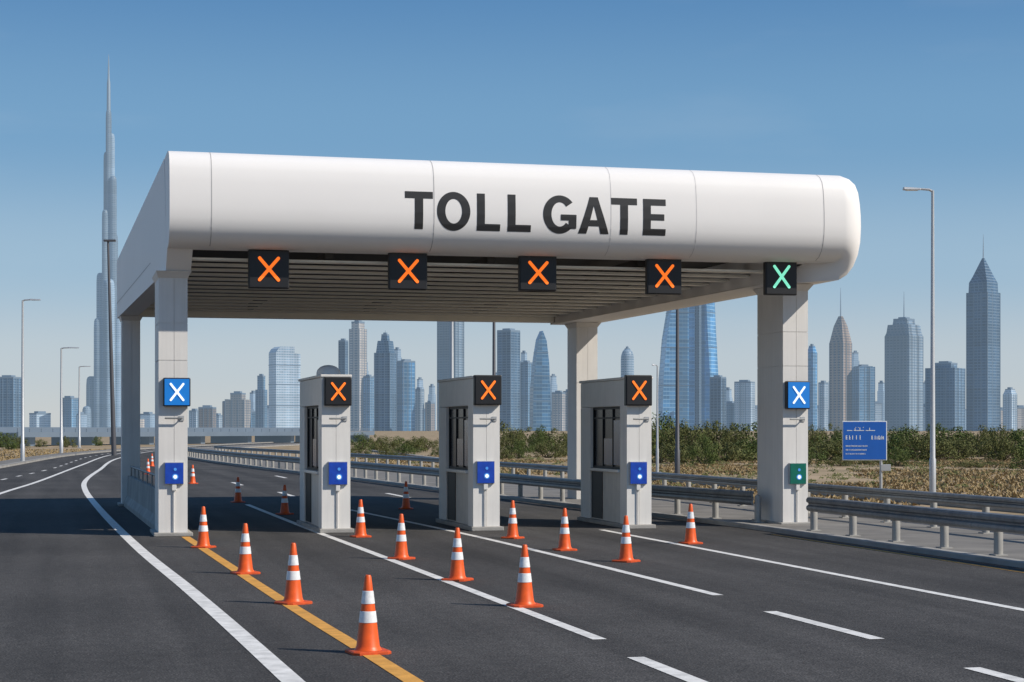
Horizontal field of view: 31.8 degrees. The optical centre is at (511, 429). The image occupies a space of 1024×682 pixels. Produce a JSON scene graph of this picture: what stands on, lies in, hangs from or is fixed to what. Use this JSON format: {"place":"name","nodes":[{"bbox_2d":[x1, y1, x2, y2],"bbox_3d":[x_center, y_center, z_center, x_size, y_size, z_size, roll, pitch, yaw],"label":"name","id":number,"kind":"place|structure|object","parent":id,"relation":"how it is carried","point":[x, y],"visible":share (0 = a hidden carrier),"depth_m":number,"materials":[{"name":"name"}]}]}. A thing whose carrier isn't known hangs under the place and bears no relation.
{"place":"outdoors","nodes":[
{"label":"outdoors","id":0,"kind":"place"},
{"bbox_2d":[0,442,255,464],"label":"pavement","id":1,"kind":"structure","parent":0,"point":[18,459],"depth_m":141.45,"materials":[{"name":"concrete"}]},
{"bbox_2d":[0,443,1023,681],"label":"road","id":2,"kind":"structure","parent":0,"point":[88,593],"depth_m":22.79,"materials":[{"name":"asphalt"}]},
{"bbox_2d":[103,239,116,455],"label":"mast","id":3,"kind":"object","parent":2,"relation":"on","point":[113,427],"visible":1,"depth_m":149.88,"materials":[{"name":"grey"}]},
{"bbox_2d":[0,442,273,467],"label":"kerb","id":4,"kind":"structure","parent":2,"relation":"on","point":[25,462],"depth_m":147.84,"materials":[{"name":"concrete"}]},
{"bbox_2d":[124,466,154,528],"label":"barrier wall","id":5,"kind":"structure","parent":2,"relation":"on","point":[139,501],"depth_m":43.95,"materials":[{"name":"concrete"}]},
{"bbox_2d":[81,443,304,681],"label":"edge line marking","id":6,"kind":"object","parent":2,"relation":"on","point":[277,667],"visible":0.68,"depth_m":21.59,"materials":[{"name":"paint"}]},
{"bbox_2d":[190,506,215,547],"bbox_3d":[-5.624,1.774,32.797,0.380,0.750,0.380,0,0,17],"label":"traffic cone","id":7,"kind":"object","parent":2,"relation":"on","point":[203,539],"visible":1,"depth_m":32.73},
{"bbox_2d":[230,523,260,574],"bbox_3d":[-3.982,1.774,26.875,0.380,0.750,0.380,0,0,-28],"label":"traffic cone","id":8,"kind":"object","parent":2,"relation":"on","point":[245,565],"visible":1,"depth_m":26.81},
{"bbox_2d":[274,543,312,604],"bbox_3d":[-2.702,1.774,22.241,0.380,0.750,0.380,0,0,-43],"label":"traffic cone","id":9,"kind":"object","parent":2,"relation":"on","point":[293,593],"visible":1,"depth_m":22.17,"materials":[{"name":"plastic"}]},
{"bbox_2d":[182,537,423,681],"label":"yellow line marking","id":10,"kind":"object","parent":2,"relation":"on","point":[397,671],"visible":0.93,"depth_m":19.92,"materials":[{"name":"paint"}]},
{"bbox_2d":[297,365,353,532],"bbox_3d":[-4.098,0.385,39.255,0.720,3.530,3.840,0,0,-14],"label":"toll booth","id":11,"kind":"object","parent":2,"relation":"on","point":[324,439],"visible":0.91,"depth_m":37.64,"materials":[{"name":"metal"}]},
{"bbox_2d":[307,406,317,470],"bbox_3d":[-4.275,0.182,39.079,0.044,1.385,2.285,0,0,-14],"label":"window glass","id":12,"kind":"structure","parent":11,"relation":"in","point":[312,412],"depth_m":39.41,"materials":[{"name":"black"}]},
{"bbox_2d":[324,377,351,405],"bbox_3d":[-3.623,-0.796,37.446,0.571,0.595,0.170,0,0,-14],"label":"lane signal","id":13,"kind":"object","parent":11,"relation":"attached to","point":[337,391],"visible":1,"depth_m":37.38,"materials":[{"name":"grey"}]},
{"bbox_2d":[328,462,347,528],"bbox_3d":[-3.627,1.378,37.488,0.404,1.425,0.096,0,0,-14],"label":"control box","id":14,"kind":"object","parent":11,"relation":"attached to","point":[337,474],"visible":1,"depth_m":37.46,"materials":[{"name":"blue"}]},
{"bbox_2d":[350,499,371,537],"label":"traffic cone","id":15,"kind":"object","parent":2,"relation":"on","point":[360,530],"visible":1,"depth_m":35.99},
{"bbox_2d":[345,575,390,655],"bbox_3d":[-1.386,1.774,17.328,0.380,0.750,0.380,0,0,-22],"label":"traffic cone","id":16,"kind":"object","parent":2,"relation":"on","point":[368,643],"visible":1,"depth_m":17.26,"materials":[{"name":"plastic"}]},
{"bbox_2d":[387,514,414,559],"bbox_3d":[-1.840,1.774,29.923,0.380,0.750,0.380,0,0,43],"label":"traffic cone","id":17,"kind":"object","parent":2,"relation":"on","point":[401,551],"visible":1,"depth_m":29.85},
{"bbox_2d":[245,504,605,638],"bbox_3d":[-3.377,2.145,35.054,0.193,0.001,34.341,0,0,-14],"label":"lane line marking","id":18,"kind":"object","parent":2,"relation":"on","point":[545,618],"visible":0.96,"depth_m":24.46,"materials":[{"name":"paint"}]},
{"bbox_2d":[441,528,473,581],"bbox_3d":[-0.780,1.774,25.686,0.380,0.750,0.380,0,0,28],"label":"traffic cone","id":19,"kind":"object","parent":2,"relation":"on","point":[457,571],"visible":1,"depth_m":25.61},
{"bbox_2d":[436,376,503,530],"bbox_3d":[-0.974,0.500,40.034,0.700,3.300,3.840,0,0,-14],"label":"toll booth","id":20,"kind":"object","parent":2,"relation":"on","point":[468,438],"visible":0.87,"depth_m":39.16,"materials":[{"name":"concrete"}]},
{"bbox_2d":[449,406,467,469],"bbox_3d":[-1.141,0.182,39.861,0.044,1.385,2.285,0,0,-14],"label":"window glass","id":21,"kind":"structure","parent":20,"relation":"in","point":[458,416],"depth_m":40.01,"materials":[{"name":"black"}]},
{"bbox_2d":[476,461,494,526],"bbox_3d":[-0.562,1.377,38.252,0.392,1.425,0.096,0,0,-14],"label":"control box","id":22,"kind":"object","parent":20,"relation":"attached to","point":[485,473],"visible":1,"depth_m":38.22,"materials":[{"name":"blue"}]},
{"bbox_2d":[473,375,501,404],"bbox_3d":[-0.518,-0.841,38.220,0.595,0.636,0.170,0,0,-14],"label":"lane signal","id":23,"kind":"object","parent":20,"relation":"attached to","point":[487,389],"visible":1,"depth_m":38.15,"materials":[{"name":"grey"}]},
{"bbox_2d":[117,151,860,536],"bbox_3d":[-1.868,-1.681,45.102,15.212,7.663,17.612,0,0,-14],"label":"toll canopy","id":24,"kind":"object","parent":2,"relation":"on","point":[339,229],"visible":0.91,"depth_m":37.72,"materials":[{"name":"grey"}]},
{"bbox_2d":[164,462,183,532],"bbox_3d":[-6.810,1.374,36.282,0.383,1.433,0.096,0,0,-14],"label":"control box","id":25,"kind":"object","parent":24,"relation":"on","point":[173,473],"visible":1,"depth_m":36.26,"materials":[{"name":"blue"}]},
{"bbox_2d":[163,378,190,405],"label":"lane signal","id":26,"kind":"object","parent":24,"relation":"attached to","point":[176,391],"visible":1,"depth_m":36.18,"materials":[{"name":"blue"}]},
{"bbox_2d":[248,249,288,288],"bbox_3d":[-4.879,-3.245,36.084,0.814,0.834,0.175,0,0,-14],"label":"lane signal","id":27,"kind":"object","parent":24,"relation":"hanging from","point":[268,269],"visible":0.99,"depth_m":36.01,"materials":[{"name":"black"}]},
{"bbox_2d":[388,253,426,290],"bbox_3d":[-2.131,-3.265,36.769,0.802,0.821,0.175,0,0,-14],"label":"lane signal","id":28,"kind":"object","parent":24,"relation":"hanging from","point":[407,271],"visible":0.99,"depth_m":36.70,"materials":[{"name":"black"}]},
{"bbox_2d":[518,256,555,290],"bbox_3d":[0.529,-3.289,37.432,0.802,0.807,0.175,0,0,-14],"label":"lane signal","id":29,"kind":"object","parent":24,"relation":"hanging from","point":[536,273],"visible":0.98,"depth_m":37.35,"materials":[{"name":"black"}]},
{"bbox_2d":[645,259,680,294],"bbox_3d":[3.208,-3.277,38.100,0.775,0.835,0.175,0,0,-14],"label":"lane signal","id":30,"kind":"object","parent":24,"relation":"hanging from","point":[662,276],"visible":0.95,"depth_m":38.03,"materials":[{"name":"black"}]},
{"bbox_2d":[763,262,796,295],"bbox_3d":[5.776,-3.307,38.741,0.730,0.828,0.175,0,0,-14],"label":"lane signal","id":31,"kind":"object","parent":24,"relation":"attached to","point":[779,278],"visible":0.88,"depth_m":38.66,"materials":[{"name":"grey"}]},
{"bbox_2d":[785,381,809,408],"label":"lane signal","id":32,"kind":"object","parent":24,"relation":"attached to","point":[797,394],"visible":1,"depth_m":39.43,"materials":[{"name":"blue"}]},
{"bbox_2d":[789,463,805,521],"bbox_3d":[6.277,1.411,39.545,0.392,1.359,0.096,0,0,-14],"label":"control box","id":33,"kind":"object","parent":24,"relation":"attached to","point":[797,474],"visible":1,"depth_m":39.51,"materials":[{"name":"green"}]},
{"bbox_2d":[501,500,524,538],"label":"traffic cone","id":34,"kind":"object","parent":2,"relation":"on","point":[512,531],"visible":1,"depth_m":35.54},
{"bbox_2d":[506,544,542,607],"bbox_3d":[0.154,1.774,21.906,0.380,0.750,0.380,0,0,-21],"label":"traffic cone","id":35,"kind":"object","parent":2,"relation":"on","point":[524,596],"visible":1,"depth_m":21.84,"materials":[{"name":"plastic"}]},
{"bbox_2d":[350,509,721,594],"bbox_3d":[-0.748,2.145,35.888,0.372,0.001,26.015,0,0,-16],"label":"lane line marking","id":36,"kind":"object","parent":2,"relation":"on","point":[643,576],"visible":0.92,"depth_m":29.29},
{"bbox_2d":[552,508,576,550],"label":"traffic cone","id":37,"kind":"object","parent":2,"relation":"on","point":[564,542],"visible":1,"depth_m":32.00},
{"bbox_2d":[188,443,1023,567],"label":"kerb","id":38,"kind":"structure","parent":2,"relation":"on","point":[1018,563],"depth_m":36.59,"materials":[{"name":"concrete"}]},
{"bbox_2d":[197,443,1023,559],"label":"median strip","id":39,"kind":"object","parent":2,"relation":"on","point":[968,541],"visible":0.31,"depth_m":39.71,"materials":[{"name":"metal"}]},
{"bbox_2d":[188,448,763,522],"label":"guard rail","id":40,"kind":"object","parent":39,"relation":"on","point":[715,497],"visible":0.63,"depth_m":53.37,"materials":[{"name":"metal"}]},
{"bbox_2d":[214,446,1023,533],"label":"guard rail","id":41,"kind":"object","parent":39,"relation":"on","point":[986,503],"visible":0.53,"depth_m":43.42,"materials":[{"name":"metal"}]},
{"bbox_2d":[806,497,1023,555],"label":"guard rail","id":42,"kind":"object","parent":39,"relation":"on","point":[998,524],"visible":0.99,"depth_m":32.01,"materials":[{"name":"metal"}]},
{"bbox_2d":[577,377,655,528],"bbox_3d":[2.335,0.500,40.858,0.680,3.300,3.840,0,0,-14],"label":"toll booth","id":43,"kind":"object","parent":2,"relation":"on","point":[615,438],"visible":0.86,"depth_m":40.25,"materials":[{"name":"concrete"}]},
{"bbox_2d":[593,407,619,468],"bbox_3d":[2.177,0.182,40.688,0.044,1.385,2.285,0,0,-14],"label":"window glass","id":44,"kind":"structure","parent":43,"relation":"in","point":[606,420],"depth_m":40.79,"materials":[{"name":"black"}]},
{"bbox_2d":[624,375,651,405],"bbox_3d":[2.740,-0.852,39.032,0.606,0.664,0.170,0,0,-14],"label":"lane signal","id":45,"kind":"object","parent":43,"relation":"attached to","point":[637,390],"visible":1,"depth_m":38.96,"materials":[{"name":"grey"}]},
{"bbox_2d":[629,462,646,524],"bbox_3d":[2.742,1.392,39.076,0.394,1.397,0.096,0,0,-14],"label":"control box","id":46,"kind":"object","parent":43,"relation":"attached to","point":[637,473],"visible":1,"depth_m":39.04,"materials":[{"name":"blue"}]},
{"bbox_2d":[612,515,639,562],"bbox_3d":[1.857,1.774,29.318,0.380,0.750,0.380,0,0,37],"label":"traffic cone","id":47,"kind":"object","parent":2,"relation":"on","point":[625,555],"visible":1,"depth_m":29.25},
{"bbox_2d":[628,657,707,681],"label":"dash marking","id":48,"kind":"object","parent":2,"relation":"on","point":[684,676],"visible":1,"depth_m":16.10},
{"bbox_2d":[678,504,702,543],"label":"traffic cone","id":49,"kind":"object","parent":2,"relation":"on","point":[690,536],"visible":1,"depth_m":33.88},
{"bbox_2d":[602,530,1023,610],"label":"lane line marking","id":50,"kind":"object","parent":2,"relation":"on","point":[963,598],"visible":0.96,"depth_m":26.30,"materials":[{"name":"paint"}]},
{"bbox_2d":[763,611,883,638],"bbox_3d":[3.396,2.145,19.861,0.170,0.001,2.900,0,0,-14],"label":"dash marking","id":51,"kind":"object","parent":2,"relation":"on","point":[848,631],"visible":1,"depth_m":19.72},
{"bbox_2d":[966,667,1023,681],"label":"dash marking","id":52,"kind":"object","parent":2,"relation":"on","point":[999,674],"visible":1,"depth_m":15.77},
{"bbox_2d":[0,430,1023,515],"bbox_3d":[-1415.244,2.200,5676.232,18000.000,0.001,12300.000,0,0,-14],"label":"sand ground","id":53,"kind":"structure","parent":0,"point":[430,436],"depth_m":147.58,"materials":[{"name":"sand"}]},
{"bbox_2d":[0,375,20,426],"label":"skyscraper","id":54,"kind":"structure","parent":53,"relation":"on","point":[10,400],"depth_m":2985.49,"materials":[{"name":"blue glass"}]},
{"bbox_2d":[20,299,40,460],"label":"street lamp","id":55,"kind":"object","parent":53,"relation":"on","point":[22,451],"visible":0.87,"depth_m":115.93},
{"bbox_2d":[29,411,50,426],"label":"building","id":56,"kind":"structure","parent":53,"relation":"on","point":[39,418],"depth_m":3315.90,"materials":[{"name":"blue"}]},
{"bbox_2d":[59,347,78,452],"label":"street lamp","id":57,"kind":"object","parent":53,"relation":"on","point":[61,426],"visible":0.92,"depth_m":159.91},
{"bbox_2d":[63,396,77,426],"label":"skyscraper","id":58,"kind":"structure","parent":53,"relation":"on","point":[70,408],"depth_m":3289.36,"materials":[{"name":"blue glass"}]},
{"bbox_2d":[82,54,120,426],"bbox_3d":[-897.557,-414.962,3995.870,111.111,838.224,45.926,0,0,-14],"label":"skyscraper","id":59,"kind":"structure","parent":53,"relation":"on","point":[96,409],"depth_m":3986.01,"materials":[{"name":"glass"}]},
{"bbox_2d":[0,427,374,445],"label":"flyover","id":60,"kind":"object","parent":53,"relation":"on","point":[221,435],"visible":0.69,"depth_m":277.33,"materials":[{"name":"concrete"}]},
{"bbox_2d":[198,405,215,427],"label":"skyscraper","id":61,"kind":"structure","parent":53,"relation":"on","point":[206,416],"depth_m":3187.64,"materials":[{"name":"grey"}]},
{"bbox_2d":[225,391,250,427],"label":"skyscraper","id":62,"kind":"structure","parent":53,"relation":"on","point":[237,409],"depth_m":3084.75,"materials":[{"name":"grey"}]},
{"bbox_2d":[255,374,266,427],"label":"skyscraper","id":63,"kind":"structure","parent":53,"relation":"on","point":[260,406],"depth_m":3194.11,"materials":[{"name":"blue glass"}]},
{"bbox_2d":[268,347,299,427],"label":"skyscraper","id":64,"kind":"structure","parent":53,"relation":"on","point":[284,387],"depth_m":2988.31,"materials":[{"name":"blue"}]},
{"bbox_2d":[338,338,347,374],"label":"skyscraper","id":65,"kind":"structure","parent":53,"relation":"on","point":[343,355],"depth_m":2994.70,"materials":[{"name":"blue glass"}]},
{"bbox_2d":[349,320,366,430],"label":"skyscraper","id":66,"kind":"structure","parent":53,"relation":"on","point":[357,351],"depth_m":3040.93,"materials":[{"name":"grey"}]},
{"bbox_2d":[363,375,373,430],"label":"skyscraper","id":67,"kind":"structure","parent":53,"relation":"on","point":[368,402],"depth_m":2895.05,"materials":[{"name":"blue glass"}]},
{"bbox_2d":[374,330,396,430],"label":"skyscraper","id":68,"kind":"structure","parent":53,"relation":"on","point":[385,386],"depth_m":2988.85,"materials":[{"name":"blue glass"}]},
{"bbox_2d":[397,359,414,430],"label":"skyscraper","id":69,"kind":"structure","parent":53,"relation":"on","point":[405,394],"depth_m":2942.22,"materials":[{"name":"blue glass"}]},
{"bbox_2d":[415,387,423,430],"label":"skyscraper","id":70,"kind":"structure","parent":53,"relation":"on","point":[419,408],"depth_m":3095.26,"materials":[{"name":"blue"}]},
{"bbox_2d":[425,401,434,430],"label":"skyscraper","id":71,"kind":"structure","parent":53,"relation":"on","point":[429,415],"depth_m":3095.44,"materials":[{"name":"grey"}]},
{"bbox_2d":[437,321,463,430],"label":"skyscraper","id":72,"kind":"structure","parent":53,"relation":"on","point":[443,350],"depth_m":2988.70,"materials":[{"name":"glass"}]},
{"bbox_2d":[497,328,519,430],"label":"skyscraper","id":73,"kind":"structure","parent":53,"relation":"on","point":[508,355],"depth_m":2889.79,"materials":[{"name":"blue glass"}]},
{"bbox_2d":[0,448,1023,505],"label":"dry grass","id":74,"kind":"structure","parent":53,"relation":"on","point":[1007,490],"depth_m":85.93,"materials":[{"name":"plant"}]},
{"bbox_2d":[520,360,531,430],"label":"skyscraper","id":75,"kind":"structure","parent":53,"relation":"on","point":[525,372],"depth_m":3093.74,"materials":[{"name":"blue glass"}]},
{"bbox_2d":[529,331,551,430],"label":"skyscraper","id":76,"kind":"structure","parent":53,"relation":"on","point":[540,406],"depth_m":2942.16,"materials":[{"name":"blue glass"}]},
{"bbox_2d":[531,439,566,457],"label":"shrub","id":77,"kind":"object","parent":53,"relation":"on","point":[544,450],"visible":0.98,"depth_m":139.99,"materials":[{"name":"green plant"}]},
{"bbox_2d":[552,391,565,430],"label":"skyscraper","id":78,"kind":"structure","parent":53,"relation":"on","point":[559,410],"depth_m":3092.16,"materials":[{"name":"blue"}]},
{"bbox_2d":[621,346,633,376],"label":"skyscraper","id":79,"kind":"structure","parent":53,"relation":"on","point":[627,361],"depth_m":3090.93,"materials":[{"name":"glass"}]},
{"bbox_2d":[658,307,688,429],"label":"skyscraper","id":80,"kind":"structure","parent":53,"relation":"on","point":[666,384],"depth_m":2686.65,"materials":[{"name":"blue glass"}]},
{"bbox_2d":[675,309,679,473],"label":"street lamp","id":81,"kind":"object","parent":53,"relation":"on","point":[677,459],"visible":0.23,"depth_m":83.92,"materials":[{"name":"grey"}]},
{"bbox_2d":[658,418,705,455],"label":"shrub","id":82,"kind":"object","parent":53,"relation":"on","point":[683,429],"visible":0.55,"depth_m":141.20,"materials":[{"name":"green plant"}]},
{"bbox_2d":[659,438,706,463],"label":"shrub","id":83,"kind":"object","parent":53,"relation":"on","point":[682,454],"visible":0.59,"depth_m":116.29,"materials":[{"name":"green plant"}]},
{"bbox_2d":[371,450,1023,512],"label":"verge kerb","id":84,"kind":"structure","parent":53,"relation":"on","point":[974,507],"depth_m":54.37,"materials":[{"name":"concrete"}]},
{"bbox_2d":[695,305,700,428],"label":"skyscraper","id":85,"kind":"structure","parent":53,"relation":"on","point":[698,365],"depth_m":2597.27,"materials":[{"name":"blue glass"}]},
{"bbox_2d":[682,432,721,464],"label":"shrub","id":86,"kind":"object","parent":53,"relation":"on","point":[711,454],"visible":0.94,"depth_m":111.89,"materials":[{"name":"green plant"}]},
{"bbox_2d":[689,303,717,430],"bbox_3d":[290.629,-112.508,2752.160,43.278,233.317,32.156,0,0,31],"label":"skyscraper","id":87,"kind":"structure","parent":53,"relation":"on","point":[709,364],"depth_m":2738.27,"materials":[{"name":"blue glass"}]},
{"bbox_2d":[710,375,725,430],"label":"skyscraper","id":88,"kind":"structure","parent":53,"relation":"on","point":[718,397],"depth_m":2643.23,"materials":[{"name":"blue glass"}]},
{"bbox_2d":[690,437,756,461],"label":"shrub","id":89,"kind":"object","parent":53,"relation":"on","point":[734,451],"visible":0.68,"depth_m":123.32,"materials":[{"name":"green plant"}]},
{"bbox_2d":[713,423,752,454],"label":"shrub","id":90,"kind":"object","parent":53,"relation":"on","point":[727,436],"visible":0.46,"depth_m":147.96,"materials":[{"name":"green plant"}]},
{"bbox_2d":[734,380,754,430],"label":"skyscraper","id":91,"kind":"structure","parent":53,"relation":"on","point":[744,401],"depth_m":3286.89,"materials":[{"name":"blue"}]},
{"bbox_2d":[808,344,816,430],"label":"skyscraper","id":92,"kind":"structure","parent":53,"relation":"on","point":[812,378],"depth_m":3394.22,"materials":[{"name":"blue glass"}]},
{"bbox_2d":[818,381,827,430],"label":"skyscraper","id":93,"kind":"structure","parent":53,"relation":"on","point":[822,405],"depth_m":3296.28,"materials":[{"name":"blue"}]},
{"bbox_2d":[808,436,841,460],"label":"shrub","id":94,"kind":"object","parent":53,"relation":"on","point":[830,447],"visible":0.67,"depth_m":127.76,"materials":[{"name":"green plant"}]},
{"bbox_2d":[829,288,851,430],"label":"skyscraper","id":95,"kind":"structure","parent":53,"relation":"on","point":[840,377],"depth_m":2891.66,"materials":[{"name":"glass"}]},
{"bbox_2d":[852,364,874,420],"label":"skyscraper","id":96,"kind":"structure","parent":53,"relation":"on","point":[863,392],"depth_m":2887.70,"materials":[{"name":"blue glass"}]},
{"bbox_2d":[842,421,890,487],"bbox_3d":[12.210,0.951,62.045,1.663,2.498,0.130,0,0,0],"label":"road sign","id":97,"kind":"object","parent":53,"relation":"on","point":[864,440],"visible":1,"depth_m":61.99,"materials":[{"name":"blue"}]},
{"bbox_2d":[882,446,911,466],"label":"shrub","id":98,"kind":"object","parent":53,"relation":"on","point":[901,459],"visible":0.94,"depth_m":107.05,"materials":[{"name":"green plant"}]},
{"bbox_2d":[885,307,922,430],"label":"skyscraper","id":99,"kind":"structure","parent":53,"relation":"on","point":[903,371],"depth_m":2685.37,"materials":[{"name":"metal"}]},
{"bbox_2d":[887,428,939,459],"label":"shrub","id":100,"kind":"object","parent":53,"relation":"on","point":[898,436],"visible":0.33,"depth_m":131.56,"materials":[{"name":"green plant"}]},
{"bbox_2d":[903,187,935,491],"bbox_3d":[13.182,-2.807,58.000,1.145,10.014,0.400,0,0,0],"label":"street lamp","id":101,"kind":"object","parent":53,"relation":"on","point":[932,473],"visible":0.9,"depth_m":57.94,"materials":[{"name":"metal"}]},
{"bbox_2d":[895,431,961,460],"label":"shrub","id":102,"kind":"object","parent":53,"relation":"on","point":[924,455],"visible":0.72,"depth_m":126.88,"materials":[{"name":"green plant"}]},
{"bbox_2d":[925,361,964,430],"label":"skyscraper","id":103,"kind":"structure","parent":53,"relation":"on","point":[950,394],"depth_m":2731.22,"materials":[{"name":"blue glass"}]},
{"bbox_2d":[942,435,973,459],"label":"shrub","id":104,"kind":"object","parent":53,"relation":"on","point":[960,447],"visible":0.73,"depth_m":128.44,"materials":[{"name":"green plant"}]},
{"bbox_2d":[956,425,997,452],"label":"shrub","id":105,"kind":"object","parent":53,"relation":"on","point":[980,438],"visible":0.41,"depth_m":158.25,"materials":[{"name":"green plant"}]},
{"bbox_2d":[966,234,1000,430],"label":"skyscraper","id":106,"kind":"structure","parent":53,"relation":"on","point":[983,351],"depth_m":2588.78,"materials":[{"name":"blue glass"}]},
{"bbox_2d":[984,431,1019,460],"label":"shrub","id":107,"kind":"object","parent":53,"relation":"on","point":[1001,448],"visible":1,"depth_m":127.29,"materials":[{"name":"green plant"}]},
{"bbox_2d":[990,429,1023,459],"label":"shrub","id":108,"kind":"object","parent":53,"relation":"on","point":[1017,438],"visible":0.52,"depth_m":130.55,"materials":[{"name":"green plant"}]},
{"bbox_2d":[1003,387,1016,430],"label":"skyscraper","id":109,"kind":"structure","parent":53,"relation":"on","point":[1009,407],"depth_m":3294.03,"materials":[{"name":"blue"}]},
{"bbox_2d":[0,0,1023,429],"label":"sky","id":110,"kind":"structure","parent":0,"point":[885,97],"materials":[{"name":"blue"}]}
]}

